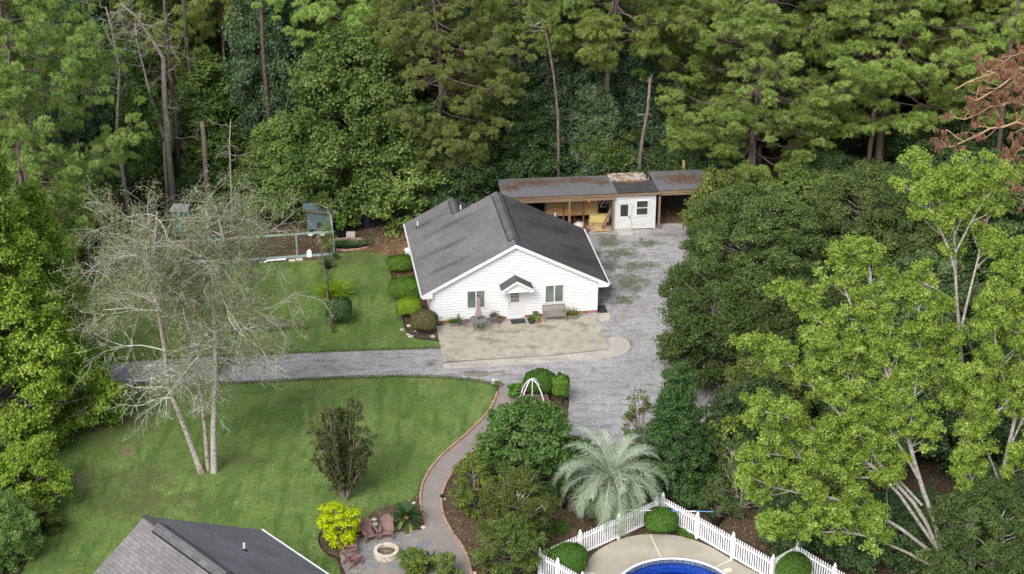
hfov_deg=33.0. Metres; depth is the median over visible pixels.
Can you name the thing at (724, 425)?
sapling
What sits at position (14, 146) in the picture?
understory shrub
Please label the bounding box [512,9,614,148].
broadleaf tree
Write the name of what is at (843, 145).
broadleaf tree
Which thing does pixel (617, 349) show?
apron slab
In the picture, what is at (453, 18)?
broadleaf tree
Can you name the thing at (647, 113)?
bare tree
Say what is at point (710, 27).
pine tree
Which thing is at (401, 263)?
clipped shrub
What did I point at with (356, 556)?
garden chair
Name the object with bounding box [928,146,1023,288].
broadleaf tree
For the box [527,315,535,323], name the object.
potted plant
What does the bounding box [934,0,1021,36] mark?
pine tree
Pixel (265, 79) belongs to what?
bare tree
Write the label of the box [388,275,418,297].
clipped shrub
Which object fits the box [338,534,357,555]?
garden chair
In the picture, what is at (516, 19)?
pine tree
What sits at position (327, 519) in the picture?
chartreuse shrub
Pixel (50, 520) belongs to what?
understory shrub
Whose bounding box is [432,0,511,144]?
broadleaf tree
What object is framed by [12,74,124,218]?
broadleaf tree
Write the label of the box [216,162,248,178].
understory shrub
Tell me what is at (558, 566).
picket fence
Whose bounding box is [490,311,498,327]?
wire chair
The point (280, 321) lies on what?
rail fence
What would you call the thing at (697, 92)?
broadleaf tree
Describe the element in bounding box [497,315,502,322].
potted plant
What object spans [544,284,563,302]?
window
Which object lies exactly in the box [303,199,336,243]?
chicken coop
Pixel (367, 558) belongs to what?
flagstone
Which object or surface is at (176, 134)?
bare tree
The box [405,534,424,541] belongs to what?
flagstone
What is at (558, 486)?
loose shrub
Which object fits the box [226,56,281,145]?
broadleaf tree
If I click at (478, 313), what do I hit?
patio umbrella
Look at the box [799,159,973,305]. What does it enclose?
live oak
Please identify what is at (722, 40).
broadleaf tree
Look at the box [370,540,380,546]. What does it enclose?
flagstone
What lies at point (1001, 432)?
understory shrub
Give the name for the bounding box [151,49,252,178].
broadleaf tree
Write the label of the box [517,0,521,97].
bare tree
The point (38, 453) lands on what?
understory tree
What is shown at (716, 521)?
nursery pot
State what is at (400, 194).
broadleaf tree
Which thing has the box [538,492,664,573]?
picket fence
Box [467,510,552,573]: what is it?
loose shrub
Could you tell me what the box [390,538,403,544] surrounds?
flagstone
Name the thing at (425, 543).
flagstone
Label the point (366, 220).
barrel
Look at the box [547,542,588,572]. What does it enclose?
boxwood ball
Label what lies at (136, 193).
understory shrub
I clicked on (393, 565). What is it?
flagstone
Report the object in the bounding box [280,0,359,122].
broadleaf tree
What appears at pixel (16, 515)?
hedge shrub
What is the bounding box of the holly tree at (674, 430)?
[634,360,720,509]
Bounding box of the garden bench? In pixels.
[542,303,565,321]
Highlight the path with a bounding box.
[340,383,522,573]
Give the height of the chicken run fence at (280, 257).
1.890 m
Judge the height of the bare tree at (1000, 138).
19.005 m
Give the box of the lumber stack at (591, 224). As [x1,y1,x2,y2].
[588,219,606,227]
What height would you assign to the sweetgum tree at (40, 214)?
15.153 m
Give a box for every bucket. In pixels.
[370,221,375,227]
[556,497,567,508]
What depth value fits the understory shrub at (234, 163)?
132.29 m
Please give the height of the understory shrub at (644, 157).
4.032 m
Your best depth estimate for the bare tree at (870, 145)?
129.06 m
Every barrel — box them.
[355,213,362,227]
[362,213,370,228]
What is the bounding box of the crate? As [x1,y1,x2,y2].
[589,213,608,221]
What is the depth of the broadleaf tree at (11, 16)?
137.67 m
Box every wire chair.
[457,313,467,326]
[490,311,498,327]
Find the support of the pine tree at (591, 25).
on the ground at (382, 240)
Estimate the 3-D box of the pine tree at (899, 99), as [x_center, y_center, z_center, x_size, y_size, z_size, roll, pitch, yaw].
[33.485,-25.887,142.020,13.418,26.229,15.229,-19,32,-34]
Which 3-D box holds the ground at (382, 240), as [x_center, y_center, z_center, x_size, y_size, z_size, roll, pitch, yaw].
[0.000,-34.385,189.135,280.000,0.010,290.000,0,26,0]
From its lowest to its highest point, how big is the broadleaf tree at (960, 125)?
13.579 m
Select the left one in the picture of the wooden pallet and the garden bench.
the garden bench
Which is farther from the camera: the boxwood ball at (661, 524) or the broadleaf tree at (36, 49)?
the broadleaf tree at (36, 49)
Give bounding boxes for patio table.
[469,316,487,330]
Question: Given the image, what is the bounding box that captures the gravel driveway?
[6,223,737,444]
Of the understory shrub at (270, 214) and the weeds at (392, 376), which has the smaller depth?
the weeds at (392, 376)
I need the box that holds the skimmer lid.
[723,568,732,572]
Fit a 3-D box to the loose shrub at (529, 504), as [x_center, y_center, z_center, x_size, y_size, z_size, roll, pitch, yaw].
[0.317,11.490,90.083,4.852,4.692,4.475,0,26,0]
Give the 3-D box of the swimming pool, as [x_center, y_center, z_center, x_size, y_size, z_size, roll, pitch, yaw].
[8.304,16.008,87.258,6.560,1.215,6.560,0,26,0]
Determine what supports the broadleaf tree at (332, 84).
on the ground at (382, 240)
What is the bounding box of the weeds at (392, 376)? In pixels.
[94,346,494,386]
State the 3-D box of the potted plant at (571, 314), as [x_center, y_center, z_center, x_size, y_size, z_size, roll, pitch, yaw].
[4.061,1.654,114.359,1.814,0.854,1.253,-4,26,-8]
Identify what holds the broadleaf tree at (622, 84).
on the ground at (382, 240)
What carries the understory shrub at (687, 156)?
on the ground at (382, 240)
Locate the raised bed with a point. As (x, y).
(545, 396)
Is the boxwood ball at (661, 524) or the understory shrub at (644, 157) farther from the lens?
the understory shrub at (644, 157)
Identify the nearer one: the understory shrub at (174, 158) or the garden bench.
the garden bench
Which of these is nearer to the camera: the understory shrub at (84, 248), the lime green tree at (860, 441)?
the lime green tree at (860, 441)
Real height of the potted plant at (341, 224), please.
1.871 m
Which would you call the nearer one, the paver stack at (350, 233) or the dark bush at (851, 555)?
the dark bush at (851, 555)
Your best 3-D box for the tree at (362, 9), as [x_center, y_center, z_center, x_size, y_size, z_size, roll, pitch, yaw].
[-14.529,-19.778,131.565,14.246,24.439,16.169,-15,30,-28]
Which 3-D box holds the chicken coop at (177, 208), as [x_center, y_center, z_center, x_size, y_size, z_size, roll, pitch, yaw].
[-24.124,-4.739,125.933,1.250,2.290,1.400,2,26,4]
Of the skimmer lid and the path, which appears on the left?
the path
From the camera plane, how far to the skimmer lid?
88.87 m
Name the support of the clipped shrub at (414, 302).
on the ground at (382, 240)
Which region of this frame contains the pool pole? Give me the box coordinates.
[624,508,712,514]
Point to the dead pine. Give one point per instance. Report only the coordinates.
(1008, 69)
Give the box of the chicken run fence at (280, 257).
[88,231,334,271]
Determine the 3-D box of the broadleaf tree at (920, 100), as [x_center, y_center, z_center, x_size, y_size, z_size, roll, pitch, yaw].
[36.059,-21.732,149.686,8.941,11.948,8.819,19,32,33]
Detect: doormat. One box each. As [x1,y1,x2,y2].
[510,319,525,323]
[597,305,607,312]
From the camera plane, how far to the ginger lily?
117.11 m
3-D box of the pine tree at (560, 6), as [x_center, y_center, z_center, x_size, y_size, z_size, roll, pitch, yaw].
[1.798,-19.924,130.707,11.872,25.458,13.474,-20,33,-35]
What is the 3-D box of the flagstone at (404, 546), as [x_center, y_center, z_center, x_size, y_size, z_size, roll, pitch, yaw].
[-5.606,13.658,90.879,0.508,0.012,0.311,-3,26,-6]
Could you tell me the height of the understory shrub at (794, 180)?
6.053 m
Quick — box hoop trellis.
[520,378,543,400]
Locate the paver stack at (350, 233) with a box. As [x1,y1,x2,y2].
[346,231,355,237]
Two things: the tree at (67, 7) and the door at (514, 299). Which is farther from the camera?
the tree at (67, 7)
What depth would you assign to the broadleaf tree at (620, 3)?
145.37 m
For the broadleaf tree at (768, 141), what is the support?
on the ground at (382, 240)
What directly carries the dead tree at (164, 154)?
on the ground at (382, 240)
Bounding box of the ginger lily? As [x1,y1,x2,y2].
[308,274,365,298]
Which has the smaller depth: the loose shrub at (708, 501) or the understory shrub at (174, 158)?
the loose shrub at (708, 501)
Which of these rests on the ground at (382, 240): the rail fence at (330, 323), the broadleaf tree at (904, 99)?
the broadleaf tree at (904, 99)
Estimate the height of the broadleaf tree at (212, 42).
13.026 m
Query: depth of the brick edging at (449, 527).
92.75 m
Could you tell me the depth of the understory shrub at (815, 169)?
129.61 m
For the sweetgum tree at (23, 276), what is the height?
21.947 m
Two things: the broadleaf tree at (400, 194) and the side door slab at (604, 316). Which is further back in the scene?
the broadleaf tree at (400, 194)
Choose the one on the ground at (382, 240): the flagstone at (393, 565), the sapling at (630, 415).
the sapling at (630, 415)
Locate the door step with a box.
[616,229,633,235]
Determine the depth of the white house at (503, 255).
114.37 m
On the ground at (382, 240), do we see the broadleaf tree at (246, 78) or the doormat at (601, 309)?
the broadleaf tree at (246, 78)
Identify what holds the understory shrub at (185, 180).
on the ground at (382, 240)
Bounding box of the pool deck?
[584,534,758,573]
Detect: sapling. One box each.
[619,385,651,453]
[705,411,744,485]
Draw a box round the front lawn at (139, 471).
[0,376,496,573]
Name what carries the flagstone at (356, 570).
on the path
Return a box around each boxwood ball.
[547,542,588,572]
[643,506,678,532]
[775,551,811,573]
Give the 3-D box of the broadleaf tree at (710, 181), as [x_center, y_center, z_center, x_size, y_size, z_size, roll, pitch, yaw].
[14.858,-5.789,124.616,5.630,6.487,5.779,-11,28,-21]
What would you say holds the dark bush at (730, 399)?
on the ground at (382, 240)
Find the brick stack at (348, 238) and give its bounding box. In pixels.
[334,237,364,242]
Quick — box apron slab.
[443,336,629,368]
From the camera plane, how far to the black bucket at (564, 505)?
94.09 m
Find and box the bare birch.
[38,161,343,473]
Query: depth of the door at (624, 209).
126.94 m
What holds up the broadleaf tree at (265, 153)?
on the ground at (382, 240)
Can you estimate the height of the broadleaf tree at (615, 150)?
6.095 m
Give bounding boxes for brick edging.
[336,245,369,250]
[419,391,497,525]
[440,446,477,573]
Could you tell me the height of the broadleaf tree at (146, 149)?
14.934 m
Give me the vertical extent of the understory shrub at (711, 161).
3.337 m
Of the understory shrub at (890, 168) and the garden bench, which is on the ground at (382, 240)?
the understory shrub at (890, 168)
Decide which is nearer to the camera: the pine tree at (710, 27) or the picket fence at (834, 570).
the picket fence at (834, 570)
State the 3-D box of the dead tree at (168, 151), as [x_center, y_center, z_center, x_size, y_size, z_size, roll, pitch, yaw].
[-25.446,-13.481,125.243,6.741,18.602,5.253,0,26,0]
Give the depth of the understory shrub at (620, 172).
132.08 m
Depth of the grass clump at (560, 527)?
91.99 m
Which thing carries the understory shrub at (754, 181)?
on the ground at (382, 240)
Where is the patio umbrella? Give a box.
[474,295,481,330]
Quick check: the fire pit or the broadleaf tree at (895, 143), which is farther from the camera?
the broadleaf tree at (895, 143)
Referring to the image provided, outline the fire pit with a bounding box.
[373,542,398,562]
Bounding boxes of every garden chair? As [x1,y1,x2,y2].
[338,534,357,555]
[341,548,363,569]
[359,517,378,543]
[379,514,393,539]
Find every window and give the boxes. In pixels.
[466,289,485,308]
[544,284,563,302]
[635,200,648,215]
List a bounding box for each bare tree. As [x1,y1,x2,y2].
[163,0,180,174]
[182,0,197,159]
[259,0,270,141]
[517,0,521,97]
[525,17,559,176]
[637,74,652,192]
[866,0,885,166]
[996,0,1019,151]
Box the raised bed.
[515,394,548,401]
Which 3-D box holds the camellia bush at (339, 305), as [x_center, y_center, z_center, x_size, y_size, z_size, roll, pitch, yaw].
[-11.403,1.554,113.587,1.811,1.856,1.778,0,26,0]
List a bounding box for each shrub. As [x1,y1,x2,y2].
[0,434,33,498]
[0,487,51,573]
[3,138,64,171]
[29,502,70,538]
[59,196,148,264]
[118,163,167,208]
[154,154,182,184]
[161,169,228,216]
[179,171,237,218]
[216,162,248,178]
[220,183,301,220]
[226,148,263,180]
[316,500,360,549]
[386,253,411,271]
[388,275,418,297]
[397,296,421,316]
[397,545,432,573]
[409,308,437,332]
[431,550,462,573]
[447,451,496,519]
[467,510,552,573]
[474,465,563,560]
[475,162,502,195]
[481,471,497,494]
[492,381,503,386]
[522,367,555,393]
[546,467,586,495]
[551,372,569,403]
[595,162,634,175]
[598,146,656,192]
[627,144,685,170]
[659,142,706,170]
[685,153,753,187]
[691,480,745,520]
[701,146,759,168]
[706,435,774,520]
[725,176,767,190]
[754,164,846,237]
[783,438,893,496]
[805,163,849,176]
[811,385,952,468]
[847,156,889,170]
[864,161,962,235]
[884,485,987,573]
[918,384,1023,481]
[956,309,1023,395]
[972,461,1023,545]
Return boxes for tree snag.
[200,121,211,235]
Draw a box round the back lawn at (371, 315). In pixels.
[81,251,439,362]
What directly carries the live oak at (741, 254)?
on the ground at (382, 240)
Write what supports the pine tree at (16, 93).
on the ground at (382, 240)
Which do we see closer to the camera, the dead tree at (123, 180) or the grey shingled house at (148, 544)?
the grey shingled house at (148, 544)
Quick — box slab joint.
[447,349,607,361]
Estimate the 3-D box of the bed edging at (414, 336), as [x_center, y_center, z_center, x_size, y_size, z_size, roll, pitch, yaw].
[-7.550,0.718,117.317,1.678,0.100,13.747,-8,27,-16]
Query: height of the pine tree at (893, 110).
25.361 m
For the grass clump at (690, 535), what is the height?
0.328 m
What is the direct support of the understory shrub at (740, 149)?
on the ground at (382, 240)
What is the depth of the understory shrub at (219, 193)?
129.80 m
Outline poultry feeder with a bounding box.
[307,249,312,257]
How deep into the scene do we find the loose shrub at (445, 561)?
87.69 m
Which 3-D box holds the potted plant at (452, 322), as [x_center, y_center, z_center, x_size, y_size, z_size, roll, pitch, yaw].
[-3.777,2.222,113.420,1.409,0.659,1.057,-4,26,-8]
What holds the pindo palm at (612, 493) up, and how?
on the ground at (382, 240)
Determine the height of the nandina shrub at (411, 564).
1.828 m
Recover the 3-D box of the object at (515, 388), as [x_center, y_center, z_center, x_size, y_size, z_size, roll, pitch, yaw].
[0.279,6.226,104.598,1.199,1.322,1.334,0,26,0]
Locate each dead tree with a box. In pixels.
[79,0,145,223]
[104,0,207,222]
[122,20,169,219]
[202,115,250,224]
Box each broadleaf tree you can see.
[0,12,26,79]
[0,98,30,166]
[8,0,30,24]
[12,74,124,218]
[18,0,94,131]
[77,23,169,214]
[121,0,209,155]
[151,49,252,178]
[159,8,236,97]
[218,0,323,155]
[220,108,324,224]
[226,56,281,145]
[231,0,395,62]
[272,20,442,218]
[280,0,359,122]
[281,126,368,229]
[303,27,381,143]
[343,131,452,237]
[379,0,457,125]
[416,145,497,209]
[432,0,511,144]
[441,0,477,25]
[444,6,534,146]
[464,66,551,183]
[489,130,575,205]
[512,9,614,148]
[536,19,596,176]
[552,0,625,60]
[554,125,637,193]
[563,82,634,184]
[602,12,671,153]
[613,0,638,31]
[622,1,684,74]
[630,64,723,149]
[659,49,749,154]
[677,164,745,238]
[703,19,738,65]
[722,0,818,163]
[739,81,784,150]
[788,0,896,151]
[790,147,861,179]
[860,249,1018,409]
[879,36,915,114]
[883,105,957,166]
[896,28,943,105]
[899,133,981,183]
[925,0,994,115]
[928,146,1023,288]
[936,6,1023,158]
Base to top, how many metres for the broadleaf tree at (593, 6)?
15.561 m
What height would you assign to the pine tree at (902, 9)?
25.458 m
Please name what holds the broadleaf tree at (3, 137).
on the ground at (382, 240)
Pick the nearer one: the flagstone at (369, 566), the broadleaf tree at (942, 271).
the flagstone at (369, 566)
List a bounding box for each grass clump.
[549,518,570,534]
[675,527,688,536]
[685,532,694,539]
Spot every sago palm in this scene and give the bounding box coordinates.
[389,499,424,532]
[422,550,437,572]
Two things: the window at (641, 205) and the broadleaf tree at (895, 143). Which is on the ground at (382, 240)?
the broadleaf tree at (895, 143)
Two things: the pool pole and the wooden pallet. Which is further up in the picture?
the wooden pallet
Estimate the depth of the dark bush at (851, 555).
87.71 m
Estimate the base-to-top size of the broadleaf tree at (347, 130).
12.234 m
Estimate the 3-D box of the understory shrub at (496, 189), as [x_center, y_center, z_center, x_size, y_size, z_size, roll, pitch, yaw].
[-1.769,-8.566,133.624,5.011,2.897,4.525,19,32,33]
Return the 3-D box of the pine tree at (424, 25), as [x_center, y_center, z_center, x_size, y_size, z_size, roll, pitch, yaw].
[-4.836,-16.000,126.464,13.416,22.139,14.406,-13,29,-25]
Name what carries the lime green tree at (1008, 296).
on the ground at (382, 240)
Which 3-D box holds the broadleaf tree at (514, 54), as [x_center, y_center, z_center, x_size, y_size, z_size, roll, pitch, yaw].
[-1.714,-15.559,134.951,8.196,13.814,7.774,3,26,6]
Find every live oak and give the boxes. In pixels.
[652,283,758,390]
[656,177,861,356]
[729,273,891,415]
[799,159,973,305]
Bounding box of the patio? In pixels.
[436,315,608,361]
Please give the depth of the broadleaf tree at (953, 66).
143.11 m
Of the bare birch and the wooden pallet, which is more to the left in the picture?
the bare birch
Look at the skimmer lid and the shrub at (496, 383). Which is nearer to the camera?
the skimmer lid
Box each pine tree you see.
[0,0,151,270]
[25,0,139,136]
[76,0,219,110]
[100,0,157,21]
[170,0,246,78]
[219,0,352,109]
[352,0,537,193]
[471,0,617,78]
[513,0,527,21]
[525,0,704,125]
[617,0,924,185]
[699,0,739,50]
[737,0,920,148]
[784,0,1023,159]
[796,0,895,75]
[878,0,944,144]
[891,0,1023,140]
[896,44,908,120]
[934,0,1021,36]
[938,0,1020,119]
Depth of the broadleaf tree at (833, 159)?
129.51 m
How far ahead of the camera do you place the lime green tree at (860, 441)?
81.06 m
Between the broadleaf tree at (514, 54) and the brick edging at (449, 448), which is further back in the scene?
the broadleaf tree at (514, 54)
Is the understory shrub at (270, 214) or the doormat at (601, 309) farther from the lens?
the understory shrub at (270, 214)
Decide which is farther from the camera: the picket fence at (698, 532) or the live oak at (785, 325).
the live oak at (785, 325)
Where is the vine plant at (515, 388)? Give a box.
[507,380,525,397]
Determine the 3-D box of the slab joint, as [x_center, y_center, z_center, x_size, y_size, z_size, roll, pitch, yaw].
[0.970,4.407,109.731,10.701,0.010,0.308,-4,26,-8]
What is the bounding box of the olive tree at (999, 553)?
[911,475,1023,573]
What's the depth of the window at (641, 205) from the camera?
126.78 m
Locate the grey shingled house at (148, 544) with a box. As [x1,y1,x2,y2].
[93,514,328,573]
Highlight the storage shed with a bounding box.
[497,169,706,230]
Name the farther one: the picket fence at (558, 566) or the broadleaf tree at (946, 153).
the broadleaf tree at (946, 153)
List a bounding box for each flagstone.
[350,567,362,573]
[357,539,373,550]
[363,553,372,562]
[365,562,379,570]
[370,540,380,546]
[386,562,398,569]
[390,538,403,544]
[400,545,409,548]
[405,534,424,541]
[416,540,431,548]
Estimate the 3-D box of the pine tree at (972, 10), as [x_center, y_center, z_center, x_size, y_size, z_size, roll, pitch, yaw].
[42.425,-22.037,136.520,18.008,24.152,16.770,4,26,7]
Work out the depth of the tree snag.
124.03 m
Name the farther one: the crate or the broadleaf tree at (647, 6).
the broadleaf tree at (647, 6)
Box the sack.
[574,221,583,227]
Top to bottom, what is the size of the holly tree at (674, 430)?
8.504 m
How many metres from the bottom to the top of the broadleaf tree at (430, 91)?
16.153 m
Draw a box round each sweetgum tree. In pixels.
[0,131,129,474]
[3,180,119,414]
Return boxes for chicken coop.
[170,203,189,236]
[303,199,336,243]
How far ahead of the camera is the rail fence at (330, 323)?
118.06 m
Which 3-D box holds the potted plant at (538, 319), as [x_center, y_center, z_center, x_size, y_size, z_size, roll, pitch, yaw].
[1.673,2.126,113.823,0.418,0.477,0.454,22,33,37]
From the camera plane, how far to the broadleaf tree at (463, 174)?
127.62 m
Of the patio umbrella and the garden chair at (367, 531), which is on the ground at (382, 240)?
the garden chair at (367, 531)
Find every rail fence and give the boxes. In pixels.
[206,318,305,333]
[321,244,331,329]
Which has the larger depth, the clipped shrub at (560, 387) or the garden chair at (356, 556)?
the clipped shrub at (560, 387)
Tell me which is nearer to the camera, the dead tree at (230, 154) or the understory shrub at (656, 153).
the dead tree at (230, 154)
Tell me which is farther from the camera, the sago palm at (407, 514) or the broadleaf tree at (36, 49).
the broadleaf tree at (36, 49)
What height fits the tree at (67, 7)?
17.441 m
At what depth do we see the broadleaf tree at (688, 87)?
134.90 m
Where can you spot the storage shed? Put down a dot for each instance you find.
(626, 207)
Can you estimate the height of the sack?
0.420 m
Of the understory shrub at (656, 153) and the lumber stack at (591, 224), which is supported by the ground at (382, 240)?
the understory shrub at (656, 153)
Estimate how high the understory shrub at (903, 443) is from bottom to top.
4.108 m
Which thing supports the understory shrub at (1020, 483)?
on the ground at (382, 240)
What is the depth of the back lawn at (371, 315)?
114.94 m
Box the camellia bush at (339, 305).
[325,296,351,322]
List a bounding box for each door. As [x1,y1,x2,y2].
[508,292,520,317]
[619,204,630,228]
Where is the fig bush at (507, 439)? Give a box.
[471,393,592,500]
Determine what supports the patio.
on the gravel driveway
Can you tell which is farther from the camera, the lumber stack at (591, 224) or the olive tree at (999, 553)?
the lumber stack at (591, 224)
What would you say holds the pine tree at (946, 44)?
on the ground at (382, 240)
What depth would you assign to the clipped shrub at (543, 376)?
104.30 m
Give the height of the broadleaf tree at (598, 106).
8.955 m
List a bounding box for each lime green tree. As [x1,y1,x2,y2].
[727,230,947,565]
[887,144,1023,528]
[944,234,1023,535]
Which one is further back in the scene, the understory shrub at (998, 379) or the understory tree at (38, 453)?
the understory shrub at (998, 379)
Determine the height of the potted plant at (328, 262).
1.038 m
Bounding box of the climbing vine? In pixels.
[318,219,335,252]
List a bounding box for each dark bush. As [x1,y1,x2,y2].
[701,369,804,494]
[718,350,814,452]
[754,486,834,557]
[814,480,949,573]
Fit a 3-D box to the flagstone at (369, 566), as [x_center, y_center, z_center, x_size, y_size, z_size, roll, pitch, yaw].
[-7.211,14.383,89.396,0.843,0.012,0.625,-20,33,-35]
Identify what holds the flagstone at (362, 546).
on the path
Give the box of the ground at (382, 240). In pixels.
[0,84,1023,573]
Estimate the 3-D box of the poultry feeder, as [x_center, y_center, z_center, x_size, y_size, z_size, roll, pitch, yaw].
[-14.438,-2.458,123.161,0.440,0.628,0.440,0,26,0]
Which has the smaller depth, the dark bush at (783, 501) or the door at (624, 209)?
the dark bush at (783, 501)
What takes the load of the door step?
on the gravel driveway
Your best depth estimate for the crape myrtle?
93.25 m
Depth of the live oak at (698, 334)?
104.01 m
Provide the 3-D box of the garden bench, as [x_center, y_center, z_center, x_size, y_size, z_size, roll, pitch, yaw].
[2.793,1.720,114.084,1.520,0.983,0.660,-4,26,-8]
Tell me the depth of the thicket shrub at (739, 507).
92.62 m
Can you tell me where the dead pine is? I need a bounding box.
[929,39,1023,222]
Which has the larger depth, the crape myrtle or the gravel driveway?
the gravel driveway
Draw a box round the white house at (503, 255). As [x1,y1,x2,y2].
[403,192,609,323]
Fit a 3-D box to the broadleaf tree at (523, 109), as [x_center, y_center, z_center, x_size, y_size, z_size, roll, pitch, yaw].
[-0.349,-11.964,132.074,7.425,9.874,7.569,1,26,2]
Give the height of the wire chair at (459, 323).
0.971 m
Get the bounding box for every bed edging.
[318,529,344,573]
[390,270,439,340]
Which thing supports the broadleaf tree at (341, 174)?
on the ground at (382, 240)
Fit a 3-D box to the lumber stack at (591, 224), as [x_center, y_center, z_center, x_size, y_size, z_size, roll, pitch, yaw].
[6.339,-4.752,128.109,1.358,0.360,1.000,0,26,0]
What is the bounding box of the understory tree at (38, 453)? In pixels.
[0,432,76,509]
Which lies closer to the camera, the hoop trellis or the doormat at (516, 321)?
the hoop trellis
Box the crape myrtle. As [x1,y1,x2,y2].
[305,397,378,500]
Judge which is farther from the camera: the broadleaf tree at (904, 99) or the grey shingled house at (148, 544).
the broadleaf tree at (904, 99)
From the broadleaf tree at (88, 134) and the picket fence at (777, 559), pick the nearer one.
the picket fence at (777, 559)
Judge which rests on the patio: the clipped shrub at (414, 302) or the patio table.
the patio table
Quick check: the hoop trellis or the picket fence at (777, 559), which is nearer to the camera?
the picket fence at (777, 559)
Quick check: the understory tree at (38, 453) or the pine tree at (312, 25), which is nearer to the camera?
the understory tree at (38, 453)
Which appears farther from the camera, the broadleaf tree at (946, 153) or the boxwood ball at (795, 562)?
the broadleaf tree at (946, 153)
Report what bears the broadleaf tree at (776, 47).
on the ground at (382, 240)
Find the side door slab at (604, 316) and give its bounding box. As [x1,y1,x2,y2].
[598,308,610,321]
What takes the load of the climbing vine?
on the ground at (382, 240)
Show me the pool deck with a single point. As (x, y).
(619, 556)
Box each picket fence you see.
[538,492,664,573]
[540,553,583,573]
[664,498,774,573]
[774,542,798,573]
[798,548,844,573]
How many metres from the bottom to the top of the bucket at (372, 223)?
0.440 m
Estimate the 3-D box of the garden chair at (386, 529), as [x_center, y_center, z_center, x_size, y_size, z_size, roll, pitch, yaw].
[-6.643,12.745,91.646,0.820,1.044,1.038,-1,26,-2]
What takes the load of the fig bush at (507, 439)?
on the ground at (382, 240)
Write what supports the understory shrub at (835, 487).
on the ground at (382, 240)
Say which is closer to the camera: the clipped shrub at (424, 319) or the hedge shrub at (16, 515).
the hedge shrub at (16, 515)
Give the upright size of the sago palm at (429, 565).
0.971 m
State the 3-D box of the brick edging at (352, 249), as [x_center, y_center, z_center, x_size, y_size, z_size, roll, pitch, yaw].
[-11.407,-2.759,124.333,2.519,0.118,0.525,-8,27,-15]
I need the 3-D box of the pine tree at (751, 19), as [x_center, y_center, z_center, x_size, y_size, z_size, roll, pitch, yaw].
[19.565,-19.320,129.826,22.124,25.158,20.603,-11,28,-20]
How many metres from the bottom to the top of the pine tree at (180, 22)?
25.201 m
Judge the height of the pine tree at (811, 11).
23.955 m
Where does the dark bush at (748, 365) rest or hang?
on the ground at (382, 240)
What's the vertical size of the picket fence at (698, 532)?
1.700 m
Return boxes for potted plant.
[317,254,336,268]
[331,251,338,260]
[335,212,347,237]
[446,317,462,326]
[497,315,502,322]
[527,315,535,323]
[534,316,540,322]
[563,306,582,318]
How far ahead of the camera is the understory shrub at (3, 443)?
94.24 m
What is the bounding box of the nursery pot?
[709,505,724,526]
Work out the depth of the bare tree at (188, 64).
130.22 m
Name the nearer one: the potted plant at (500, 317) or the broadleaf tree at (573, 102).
the potted plant at (500, 317)
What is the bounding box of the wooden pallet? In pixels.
[593,226,608,232]
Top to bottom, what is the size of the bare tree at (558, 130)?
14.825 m
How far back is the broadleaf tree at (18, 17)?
147.16 m
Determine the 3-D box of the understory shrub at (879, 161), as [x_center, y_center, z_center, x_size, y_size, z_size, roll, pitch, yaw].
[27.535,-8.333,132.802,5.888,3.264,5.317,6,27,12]
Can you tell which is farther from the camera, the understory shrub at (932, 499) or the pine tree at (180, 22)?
the pine tree at (180, 22)
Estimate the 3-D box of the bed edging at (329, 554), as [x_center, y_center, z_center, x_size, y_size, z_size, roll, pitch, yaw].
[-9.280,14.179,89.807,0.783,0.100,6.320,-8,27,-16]
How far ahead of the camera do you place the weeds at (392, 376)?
107.30 m
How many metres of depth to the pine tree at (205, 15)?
132.19 m
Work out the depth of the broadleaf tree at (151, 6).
133.44 m
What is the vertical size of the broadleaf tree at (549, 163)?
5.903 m
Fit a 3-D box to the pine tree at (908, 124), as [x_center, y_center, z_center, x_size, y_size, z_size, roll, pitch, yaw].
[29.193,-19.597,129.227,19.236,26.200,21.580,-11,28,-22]
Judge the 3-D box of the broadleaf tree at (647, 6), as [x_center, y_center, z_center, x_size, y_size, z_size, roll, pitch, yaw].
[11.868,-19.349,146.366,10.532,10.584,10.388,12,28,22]
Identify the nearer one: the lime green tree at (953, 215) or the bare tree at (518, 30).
the lime green tree at (953, 215)
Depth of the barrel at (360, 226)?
127.67 m
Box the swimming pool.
[620,557,727,573]
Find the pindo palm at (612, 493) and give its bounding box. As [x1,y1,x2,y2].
[552,426,669,539]
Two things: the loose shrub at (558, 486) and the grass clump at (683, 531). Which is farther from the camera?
the loose shrub at (558, 486)
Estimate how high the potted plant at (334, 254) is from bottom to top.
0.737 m

